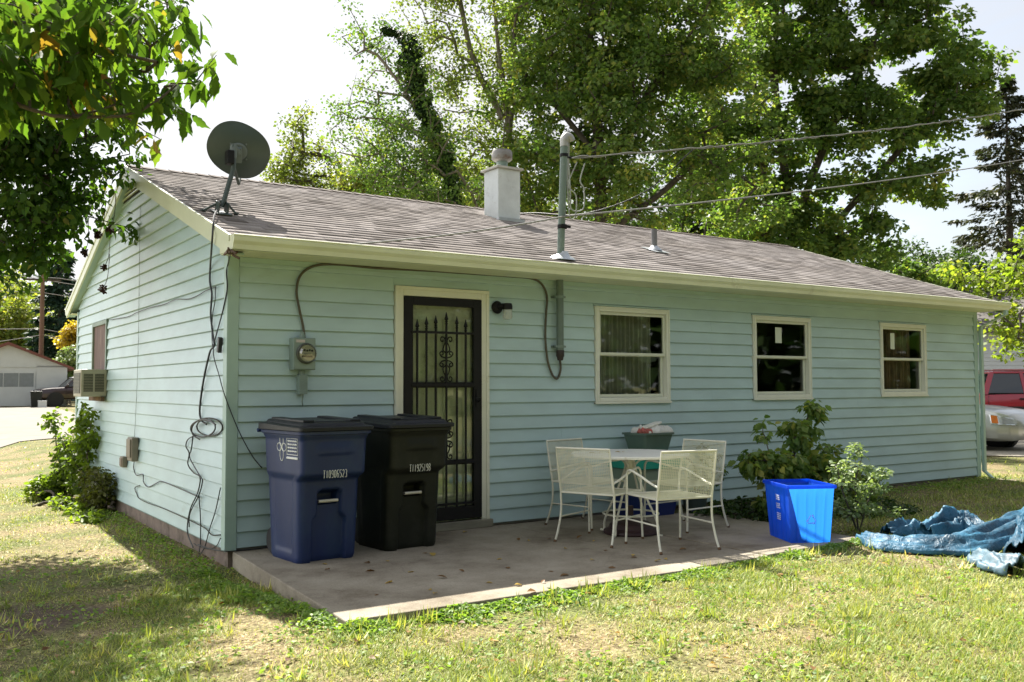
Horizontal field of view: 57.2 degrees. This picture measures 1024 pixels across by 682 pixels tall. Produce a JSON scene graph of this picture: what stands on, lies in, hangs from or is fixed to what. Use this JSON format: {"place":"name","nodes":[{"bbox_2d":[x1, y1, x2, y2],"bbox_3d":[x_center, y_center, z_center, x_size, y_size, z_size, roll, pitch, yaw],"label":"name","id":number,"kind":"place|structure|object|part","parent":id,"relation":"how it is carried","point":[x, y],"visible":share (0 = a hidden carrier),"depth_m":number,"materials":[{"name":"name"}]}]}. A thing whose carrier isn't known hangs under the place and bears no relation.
{"place":"outdoors","nodes":[
{"label":"outdoors","id":0,"kind":"place"},
{"bbox_2d":[0,407,74,446],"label":"driveway","id":1,"kind":"structure","parent":0,"point":[17,424],"depth_m":32.30,"materials":[{"name":"concrete"}]},
{"bbox_2d":[30,391,42,406],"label":"waste bin","id":2,"kind":"object","parent":1,"relation":"on","point":[36,396],"visible":0.98,"depth_m":52.67,"materials":[{"name":"black plastic"}]},
{"bbox_2d":[38,401,46,407],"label":"white box","id":3,"kind":"object","parent":1,"relation":"on","point":[42,404],"visible":1,"depth_m":52.22,"materials":[{"name":"white"}]},
{"bbox_2d":[0,401,1023,681],"bbox_3d":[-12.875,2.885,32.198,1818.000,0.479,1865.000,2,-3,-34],"label":"ground","id":4,"kind":"structure","parent":0,"point":[18,473],"depth_m":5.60,"materials":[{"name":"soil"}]},
{"bbox_2d":[0,277,55,348],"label":"distant tree","id":5,"kind":"object","parent":4,"relation":"on","point":[13,317],"visible":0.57,"depth_m":78.62,"materials":[{"name":"green plant"}]},
{"bbox_2d":[0,248,65,334],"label":"distant tree","id":6,"kind":"object","parent":4,"relation":"on","point":[34,289],"visible":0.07,"depth_m":87.46,"materials":[{"name":"green plant"}]},
{"bbox_2d":[0,342,73,406],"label":"garage","id":7,"kind":"structure","parent":4,"relation":"on","point":[24,372],"depth_m":55.34,"materials":[{"name":"white paint"}]},
{"bbox_2d":[0,372,35,405],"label":"garage door","id":8,"kind":"structure","parent":7,"relation":"in","point":[15,387],"depth_m":55.13,"materials":[{"name":"white metal"}]},
{"bbox_2d":[0,275,74,355],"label":"utility pole","id":9,"kind":"object","parent":4,"relation":"on","point":[41,321],"visible":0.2,"depth_m":62.09,"materials":[{"name":"brown wood"}]},
{"bbox_2d":[21,247,77,399],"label":"spruce tree","id":10,"kind":"object","parent":4,"relation":"on","point":[58,321],"visible":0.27,"depth_m":71.42,"materials":[{"name":"green plant"}]},
{"bbox_2d":[32,377,74,406],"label":"parked suv","id":11,"kind":"object","parent":4,"relation":"on","point":[54,396],"visible":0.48,"depth_m":54.49,"materials":[{"name":"black paint"}]},
{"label":"window glass","id":12,"kind":"part","parent":11,"relation":"part of","materials":[{"name":"black glass"}]},
{"bbox_2d":[51,320,76,403],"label":"distant tree","id":13,"kind":"object","parent":4,"relation":"on","point":[70,330],"visible":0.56,"depth_m":63.44,"materials":[{"name":"yellow plant"}]},
{"bbox_2d":[52,344,76,403],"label":"distant tree","id":14,"kind":"object","parent":4,"relation":"on","point":[69,358],"visible":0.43,"depth_m":61.62,"materials":[{"name":"green plant"}]},
{"bbox_2d":[19,475,118,524],"bbox_3d":[-5.418,1.947,11.431,0.549,0.469,3.537,2,-4,-38],"label":"weed patch","id":15,"kind":"object","parent":4,"relation":"on","point":[43,492],"visible":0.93,"depth_m":11.67,"materials":[{"name":"green plant"}]},
{"bbox_2d":[74,465,116,511],"bbox_3d":[-4.895,1.752,11.024,0.461,0.619,1.043,2,-3,-34],"label":"weedy bush","id":16,"kind":"object","parent":4,"relation":"on","point":[98,491],"visible":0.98,"depth_m":10.84,"materials":[{"name":"green plant"}]},
{"bbox_2d":[0,0,210,299],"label":"boxelder tree","id":17,"kind":"object","parent":4,"relation":"on","point":[52,212],"visible":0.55,"depth_m":9.59,"materials":[{"name":"green plant"}]},
{"bbox_2d":[0,0,237,167],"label":"tree foliage","id":18,"kind":"object","parent":4,"relation":"on","point":[25,85],"visible":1,"depth_m":3.47,"materials":[{"name":"green plant"}]},
{"bbox_2d":[259,99,404,196],"bbox_3d":[-5.737,-2.530,29.984,4.790,10.588,3.815,-1,-3,22],"label":"tree","id":19,"kind":"object","parent":4,"relation":"on","point":[295,164],"visible":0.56,"depth_m":29.89,"materials":[{"name":"green plant"}]},
{"bbox_2d":[316,0,483,207],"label":"ivy tree","id":20,"kind":"object","parent":4,"relation":"on","point":[439,163],"visible":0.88,"depth_m":26.55,"materials":[{"name":"green plant"}]},
{"bbox_2d":[378,147,567,215],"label":"background tree","id":21,"kind":"object","parent":4,"relation":"on","point":[552,206],"visible":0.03,"depth_m":48.05,"materials":[{"name":"green plant"}]},
{"bbox_2d":[98,519,872,631],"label":"grass tufts","id":22,"kind":"object","parent":4,"relation":"on","point":[403,620],"visible":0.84,"depth_m":6.24,"materials":[{"name":"green plant"}]},
{"bbox_2d":[382,0,592,212],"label":"locust tree","id":23,"kind":"object","parent":4,"relation":"on","point":[507,126],"visible":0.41,"depth_m":31.69,"materials":[{"name":"green plant"}]},
{"bbox_2d":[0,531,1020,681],"bbox_3d":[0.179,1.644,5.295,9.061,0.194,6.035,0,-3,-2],"label":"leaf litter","id":24,"kind":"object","parent":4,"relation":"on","point":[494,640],"visible":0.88,"depth_m":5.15,"materials":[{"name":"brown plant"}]},
{"bbox_2d":[0,475,1023,681],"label":"ground cover","id":25,"kind":"object","parent":4,"relation":"on","point":[482,609],"visible":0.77,"depth_m":5.69,"materials":[{"name":"green plant"}]},
{"bbox_2d":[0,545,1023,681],"bbox_3d":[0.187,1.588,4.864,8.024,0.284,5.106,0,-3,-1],"label":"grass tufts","id":26,"kind":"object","parent":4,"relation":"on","point":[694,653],"visible":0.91,"depth_m":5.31,"materials":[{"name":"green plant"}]},
{"bbox_2d":[0,471,1023,613],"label":"lawn grass","id":27,"kind":"structure","parent":4,"relation":"on","point":[866,521],"depth_m":9.06,"materials":[{"name":"green plant"}]},
{"bbox_2d":[65,148,1016,567],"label":"house","id":28,"kind":"structure","parent":4,"relation":"on","point":[695,336],"depth_m":9.54,"materials":[{"name":"paint"}]},
{"bbox_2d":[33,401,100,500],"bbox_3d":[-5.793,1.482,12.314,0.683,1.391,2.179,2,-3,-34],"label":"climbing vine","id":29,"kind":"object","parent":28,"relation":"attached to","point":[69,459],"visible":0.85,"depth_m":11.99,"materials":[{"name":"green plant"}]},
{"bbox_2d":[73,369,106,400],"bbox_3d":[-5.262,0.551,11.664,0.301,0.385,0.800,2,-3,-34],"label":"air conditioner","id":30,"kind":"object","parent":28,"relation":"attached to","point":[91,384],"visible":1,"depth_m":11.38,"materials":[{"name":"beige metal"}]},
{"bbox_2d":[91,319,108,398],"bbox_3d":[-5.188,0.238,11.880,0.074,0.970,0.930,2,-3,-34],"label":"window","id":31,"kind":"structure","parent":28,"relation":"in","point":[99,360],"depth_m":11.89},
{"bbox_2d":[119,456,126,467],"bbox_3d":[-4.318,1.341,10.436,0.058,0.120,0.140,2,-3,-34],"label":"telephone box","id":32,"kind":"object","parent":28,"relation":"attached to","point":[122,461],"visible":0.97,"depth_m":10.38,"materials":[{"name":"grey paint"}]},
{"bbox_2d":[126,437,138,461],"bbox_3d":[-4.051,1.154,10.022,0.085,0.250,0.220,2,-3,-34],"label":"telephone box","id":33,"kind":"object","parent":28,"relation":"attached to","point":[131,449],"visible":1,"depth_m":9.94,"materials":[{"name":"grey paint"}]},
{"bbox_2d":[134,205,140,436],"bbox_3d":[-4.038,-0.205,10.132,0.004,2.520,0.124,2,-3,-34],"label":"thin cable","id":34,"kind":"object","parent":28,"relation":"attached to","point":[138,316],"visible":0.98,"depth_m":10.09,"materials":[{"name":"grey rubber"}]},
{"bbox_2d":[110,286,215,319],"bbox_3d":[-3.651,-0.337,9.558,0.008,0.044,4.320,2,-3,-34],"label":"thin cable","id":35,"kind":"object","parent":28,"relation":"attached to","point":[165,303],"visible":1,"depth_m":9.08,"materials":[{"name":"grey rubber"}]},
{"bbox_2d":[133,462,197,496],"bbox_3d":[-3.363,1.346,9.049,0.010,0.226,2.510,2,-3,-34],"label":"thin cable","id":36,"kind":"object","parent":28,"relation":"attached to","point":[160,481],"visible":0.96,"depth_m":9.18,"materials":[{"name":"grey rubber"}]},
{"bbox_2d":[134,485,220,535],"bbox_3d":[-3.172,1.547,8.755,0.009,0.194,3.050,2,-3,-34],"label":"thin cable","id":37,"kind":"object","parent":28,"relation":"attached to","point":[176,514],"visible":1,"depth_m":8.59,"materials":[{"name":"black rubber"}]},
{"bbox_2d":[185,436,200,547],"bbox_3d":[-2.792,1.285,8.154,0.058,0.950,0.474,2,-3,-34],"label":"dish cable","id":38,"kind":"object","parent":28,"relation":"attached to","point":[197,491],"visible":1,"depth_m":8.21,"materials":[{"name":"black rubber"}]},
{"bbox_2d":[188,436,202,526],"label":"dish cable","id":39,"kind":"object","parent":28,"relation":"hanging from","point":[201,483],"visible":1,"depth_m":8.15,"materials":[{"name":"black rubber"}]},
{"bbox_2d":[198,496,200,553],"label":"thin cable","id":40,"kind":"object","parent":28,"relation":"attached to","point":[200,524],"visible":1,"depth_m":7.93,"materials":[{"name":"black rubber"}]},
{"bbox_2d":[190,417,222,439],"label":"coiled cable","id":41,"kind":"object","parent":28,"relation":"hanging from","point":[199,421],"visible":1,"depth_m":7.84,"materials":[{"name":"black rubber"}]},
{"bbox_2d":[199,209,217,424],"bbox_3d":[-2.486,-0.212,7.786,0.110,1.822,0.712,1,-3,-25],"label":"dish cable","id":42,"kind":"object","parent":28,"relation":"attached to","point":[210,350],"visible":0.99,"depth_m":7.84,"materials":[{"name":"black rubber"}]},
{"bbox_2d":[198,487,220,556],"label":"thin cable","id":43,"kind":"object","parent":28,"relation":"attached to","point":[211,521],"visible":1,"depth_m":7.66,"materials":[{"name":"black rubber"}]},
{"bbox_2d":[211,287,215,346],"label":"thin cable","id":44,"kind":"object","parent":28,"relation":"attached to","point":[212,315],"visible":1,"depth_m":7.78,"materials":[{"name":"grey rubber"}]},
{"bbox_2d":[217,337,222,352],"bbox_3d":[-2.357,0.032,7.581,0.032,0.129,0.069,2,-3,-34],"label":"cable splitter","id":45,"kind":"object","parent":28,"relation":"attached to","point":[219,343],"visible":1,"depth_m":7.56,"materials":[{"name":"black plastic"}]},
{"bbox_2d":[214,254,230,341],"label":"black cable","id":46,"kind":"object","parent":28,"relation":"attached to","point":[224,300],"visible":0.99,"depth_m":7.52,"materials":[{"name":"black rubber"}]},
{"bbox_2d":[223,247,239,258],"bbox_3d":[-2.131,-0.681,7.170,0.106,0.133,0.185,2,-3,-34],"label":"cable bracket","id":47,"kind":"object","parent":28,"relation":"attached to","point":[232,252],"visible":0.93,"depth_m":7.12,"materials":[{"name":"metal"}]},
{"bbox_2d":[200,121,269,215],"bbox_3d":[-2.478,-1.511,8.423,0.453,0.893,0.737,-1,-3,22],"label":"satellite dish","id":48,"kind":"object","parent":28,"relation":"on","point":[237,150],"visible":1,"depth_m":8.39,"materials":[{"name":"paint"}]},
{"bbox_2d":[213,347,261,467],"bbox_3d":[-2.264,0.525,7.556,0.466,1.004,0.220,-1,-3,15],"label":"thin cable","id":49,"kind":"object","parent":28,"relation":"attached to","point":[230,410],"visible":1,"depth_m":7.51,"materials":[{"name":"black rubber"}]},
{"bbox_2d":[289,332,316,405],"bbox_3d":[-1.712,0.231,7.742,0.190,0.616,0.188,2,-3,-34],"label":"electric meter","id":50,"kind":"object","parent":28,"relation":"attached to","point":[302,353],"visible":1,"depth_m":7.74,"materials":[{"name":"grey metal"}]},
{"bbox_2d":[295,263,561,379],"bbox_3d":[-0.641,-0.151,8.543,2.757,1.003,0.075,2,-3,-34],"label":"service cable","id":51,"kind":"object","parent":28,"relation":"attached to","point":[386,268],"visible":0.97,"depth_m":8.38,"materials":[{"name":"grey rubber"}]},
{"bbox_2d":[403,296,481,520],"bbox_3d":[-0.609,0.615,8.531,0.810,2.018,0.091,2,-3,-34],"label":"storm door","id":52,"kind":"structure","parent":28,"relation":"in","point":[474,510],"depth_m":8.59,"materials":[{"name":"black metal"}]},
{"bbox_2d":[413,305,477,521],"bbox_3d":[-0.661,0.628,8.608,0.810,2.040,0.050,2,-3,-34],"label":"inner door","id":53,"kind":"structure","parent":28,"relation":"in","point":[420,312],"depth_m":8.65,"materials":[{"name":"paint"}]},
{"bbox_2d":[491,301,512,319],"bbox_3d":[-0.089,-0.291,8.907,0.196,0.183,0.103,-1,-3,18],"label":"wall lamp","id":54,"kind":"object","parent":28,"relation":"attached to","point":[497,307],"visible":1,"depth_m":8.87,"materials":[{"name":"black metal"}]},
{"bbox_2d":[551,132,584,360],"bbox_3d":[0.577,-0.945,9.370,0.437,2.289,0.255,2,-3,-34],"label":"service mast","id":55,"kind":"object","parent":28,"relation":"attached to","point":[566,138],"visible":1,"depth_m":9.30,"materials":[{"name":"metal"}]},
{"bbox_2d":[520,149,693,214],"bbox_3d":[0.948,-1.883,11.684,2.883,0.563,0.322,-3,-4,43],"label":"loose wire","id":56,"kind":"object","parent":55,"relation":"attached to","point":[621,202],"visible":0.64,"depth_m":11.46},
{"bbox_2d":[571,109,1023,158],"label":"power line","id":57,"kind":"object","parent":55,"relation":"attached to","point":[657,151],"visible":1,"depth_m":11.82,"materials":[{"name":"metal"}]},
{"bbox_2d":[230,159,1023,251],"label":"phone line","id":58,"kind":"object","parent":28,"relation":"attached to","point":[373,242],"visible":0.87,"depth_m":9.89,"materials":[{"name":"black rubber"}]},
{"bbox_2d":[593,306,671,403],"bbox_3d":[1.225,0.158,9.938,1.054,1.002,0.218,2,-3,-34],"label":"window","id":59,"kind":"structure","parent":28,"relation":"in","point":[622,355],"depth_m":10.00,"materials":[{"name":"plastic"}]},
{"bbox_2d":[751,315,813,399],"bbox_3d":[3.203,0.206,11.189,1.054,0.987,0.092,2,-3,-34],"label":"window","id":60,"kind":"structure","parent":28,"relation":"in","point":[806,393],"depth_m":11.20,"materials":[{"name":"plastic"}]},
{"bbox_2d":[878,322,928,396],"bbox_3d":[5.165,0.258,12.581,1.044,0.967,0.218,2,-3,-34],"label":"window","id":61,"kind":"structure","parent":28,"relation":"in","point":[894,351],"depth_m":12.67,"materials":[{"name":"plastic"}]},
{"bbox_2d":[468,0,803,241],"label":"oak tree","id":62,"kind":"object","parent":4,"relation":"on","point":[605,85],"visible":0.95,"depth_m":29.13,"materials":[{"name":"green plant"}]},
{"bbox_2d":[557,97,795,234],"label":"background tree","id":63,"kind":"object","parent":4,"relation":"on","point":[653,204],"visible":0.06,"depth_m":46.92,"materials":[{"name":"green plant"}]},
{"bbox_2d":[683,490,707,512],"bbox_3d":[1.929,1.708,9.925,0.300,0.235,0.300,2,-3,-34],"label":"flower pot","id":64,"kind":"object","parent":4,"relation":"on","point":[696,503],"visible":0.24,"depth_m":9.82,"materials":[{"name":"plastic"}]},
{"bbox_2d":[727,399,844,516],"bbox_3d":[2.753,1.186,9.303,1.401,1.226,0.638,2,-3,-34],"label":"leafy shrub","id":65,"kind":"object","parent":4,"relation":"on","point":[760,465],"visible":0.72,"depth_m":9.23,"materials":[{"name":"green plant"}]},
{"bbox_2d":[691,495,923,521],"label":"plants","id":66,"kind":"object","parent":4,"relation":"on","point":[737,507],"visible":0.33,"depth_m":9.55,"materials":[{"name":"green plant"}]},
{"bbox_2d":[796,437,883,502],"bbox_3d":[3.500,1.466,10.319,1.314,0.837,0.682,1,-3,-15],"label":"dark shrub","id":67,"kind":"object","parent":4,"relation":"on","point":[828,449],"visible":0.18,"depth_m":10.29,"materials":[{"name":"green plant"}]},
{"bbox_2d":[669,0,1020,288],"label":"maple tree","id":68,"kind":"object","parent":4,"relation":"on","point":[825,30],"visible":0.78,"depth_m":34.98,"materials":[{"name":"green plant"}]},
{"bbox_2d":[824,442,906,531],"bbox_3d":[3.155,1.330,8.539,0.872,0.833,0.497,2,-3,-34],"label":"pale shrub","id":69,"kind":"object","parent":4,"relation":"on","point":[862,506],"visible":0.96,"depth_m":8.45,"materials":[{"name":"green plant"}]},
{"bbox_2d":[867,235,1000,292],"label":"background shrub","id":70,"kind":"object","parent":4,"relation":"on","point":[965,255],"visible":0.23,"depth_m":40.53,"materials":[{"name":"green plant"}]},
{"bbox_2d":[855,505,1023,575],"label":"tarp","id":71,"kind":"object","parent":4,"relation":"on","point":[949,530],"visible":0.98,"depth_m":7.54,"materials":[{"name":"blue plastic"}]},
{"bbox_2d":[941,226,1023,366],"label":"sunlit tree","id":72,"kind":"object","parent":4,"relation":"on","point":[1014,325],"visible":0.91,"depth_m":15.99,"materials":[{"name":"green plant"}]},
{"bbox_2d":[942,78,1023,289],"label":"pine tree","id":73,"kind":"object","parent":4,"relation":"on","point":[1012,169],"visible":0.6,"depth_m":46.38,"materials":[{"name":"green plant"}]},
{"bbox_2d":[959,290,1023,369],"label":"neighbor house","id":74,"kind":"structure","parent":4,"relation":"on","point":[990,363],"depth_m":36.02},
{"bbox_2d":[981,440,1023,455],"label":"gravel parking","id":75,"kind":"structure","parent":4,"relation":"on","point":[1017,449],"depth_m":18.86,"materials":[{"name":"grey gravel"}]},
{"bbox_2d":[979,369,1023,408],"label":"red suv","id":76,"kind":"object","parent":75,"relation":"on","point":[1004,387],"visible":0.1,"depth_m":24.80,"materials":[{"name":"paint"}]},
{"bbox_3d":[14.107,1.149,25.535,3.152,0.540,1.709,0,-3,4],"label":"window glass","id":77,"kind":"part","parent":76,"relation":"part of","materials":[{"name":"black glass"}]},
{"bbox_2d":[980,405,1023,446],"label":"silver sedan","id":78,"kind":"object","parent":75,"relation":"on","point":[1004,426],"visible":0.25,"depth_m":18.68,"materials":[{"name":"paint"}]},
{"bbox_2d":[0,435,1023,493],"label":"lawn grass","id":79,"kind":"structure","parent":0,"point":[74,435],"depth_m":17.13,"materials":[{"name":"green plant"}]},
{"bbox_2d":[0,0,1023,335],"label":"sky","id":80,"kind":"structure","parent":0,"point":[283,51],"materials":[{"name":"white"}]},
{"bbox_2d":[233,513,854,625],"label":"patio","id":81,"kind":"structure","parent":0,"point":[342,590],"depth_m":6.95,"materials":[{"name":"concrete"}]},
{"bbox_2d":[197,544,267,551],"bbox_3d":[-2.266,1.675,7.704,0.421,0.067,0.828,2,-3,-34],"label":"ground wire","id":82,"kind":"object","parent":81,"relation":"on","point":[232,550],"visible":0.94,"depth_m":7.49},
{"bbox_2d":[257,416,373,563],"bbox_3d":[-1.540,1.122,7.265,0.617,1.070,0.864,2,-4,-39],"label":"recycling cart","id":83,"kind":"object","parent":81,"relation":"on","point":[315,467],"visible":1,"depth_m":7.05,"materials":[{"name":"blue plastic"}]},
{"bbox_2d":[353,413,453,550],"bbox_3d":[-0.960,1.146,7.781,0.617,1.070,0.864,2,-4,-39],"label":"trash cart","id":84,"kind":"object","parent":81,"relation":"on","point":[397,487],"visible":0.93,"depth_m":7.55,"materials":[{"name":"black plastic"}]},
{"bbox_2d":[545,438,625,530],"bbox_3d":[0.704,1.335,8.882,0.581,0.798,0.565,-3,-4,44],"label":"patio chair","id":85,"kind":"object","parent":81,"relation":"on","point":[553,479],"visible":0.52,"depth_m":8.91,"materials":[{"name":"beige metal"}]},
{"bbox_2d":[554,447,643,547],"bbox_3d":[0.739,1.290,7.962,0.565,0.798,0.581,-2,-3,35],"label":"patio chair","id":86,"kind":"object","parent":81,"relation":"on","point":[595,489],"visible":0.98,"depth_m":7.82,"materials":[{"name":"beige metal"}]},
{"bbox_2d":[571,449,688,537],"bbox_3d":[1.054,1.351,8.354,1.052,0.713,1.052,2,-3,-34],"label":"patio table","id":87,"kind":"object","parent":81,"relation":"on","point":[628,458],"visible":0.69,"depth_m":8.28,"materials":[{"name":"paint"}]},
{"bbox_2d":[622,432,673,449],"bbox_3d":[1.391,1.032,9.598,0.438,0.200,0.348,2,-4,-37],"label":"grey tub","id":88,"kind":"object","parent":87,"relation":"on","point":[659,441],"visible":0.73,"depth_m":9.48,"materials":[{"name":"plastic"}]},
{"bbox_2d":[637,427,652,432],"bbox_3d":[1.334,0.896,9.446,0.117,0.072,0.127,2,-3,-34],"label":"red rag","id":89,"kind":"object","parent":88,"relation":"on","point":[643,430],"visible":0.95,"depth_m":9.41,"materials":[{"name":"red fabric"}]},
{"bbox_2d":[631,425,673,432],"bbox_3d":[1.425,0.896,9.608,0.384,0.096,0.309,2,-3,-34],"label":"cloth bundle","id":90,"kind":"object","parent":88,"relation":"in","point":[661,429],"visible":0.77,"depth_m":9.55,"materials":[{"name":"white fabric"}]},
{"bbox_2d":[640,421,661,428],"bbox_3d":[1.411,0.855,9.549,0.090,0.072,0.318,-2,-4,38],"label":"folded paper","id":91,"kind":"object","parent":90,"relation":"on","point":[652,424],"visible":1,"depth_m":9.52,"materials":[{"name":"white paper"}]},
{"bbox_2d":[603,505,656,536],"bbox_3d":[1.054,1.582,8.342,0.490,0.240,0.490,2,-3,-34],"label":"umbrella base","id":92,"kind":"object","parent":81,"relation":"on","point":[634,528],"visible":0.7,"depth_m":8.18,"materials":[{"name":"black concrete"}]},
{"bbox_2d":[615,495,675,515],"bbox_3d":[1.356,1.651,9.542,0.588,0.220,0.428,2,-3,-36],"label":"blue storage box","id":93,"kind":"object","parent":81,"relation":"on","point":[668,508],"visible":0.25,"depth_m":9.41,"materials":[{"name":"blue plastic"}]},
{"bbox_2d":[607,458,685,491],"bbox_3d":[1.371,1.334,9.569,0.674,0.405,0.492,2,-3,-31],"label":"clear storage box","id":94,"kind":"object","parent":93,"relation":"on","point":[652,470],"visible":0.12,"depth_m":9.37,"materials":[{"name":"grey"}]},
{"bbox_2d":[624,449,720,554],"bbox_3d":[1.290,1.272,7.634,0.565,0.798,0.581,1,-3,-23],"label":"patio chair","id":95,"kind":"object","parent":81,"relation":"on","point":[678,493],"visible":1,"depth_m":7.46,"materials":[{"name":"beige metal"}]},
{"bbox_2d":[643,439,729,532],"bbox_3d":[1.603,1.323,8.691,0.581,0.798,0.565,2,-4,-38],"label":"patio chair","id":96,"kind":"object","parent":81,"relation":"on","point":[718,472],"visible":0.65,"depth_m":8.72,"materials":[{"name":"beige metal"}]},
{"bbox_2d":[762,479,836,542],"bbox_3d":[2.439,1.438,7.990,0.426,0.478,0.531,0,-3,-7],"label":"recycling bin","id":97,"kind":"object","parent":81,"relation":"on","point":[799,510],"visible":1,"depth_m":7.77,"materials":[{"name":"blue plastic"}]}
]}

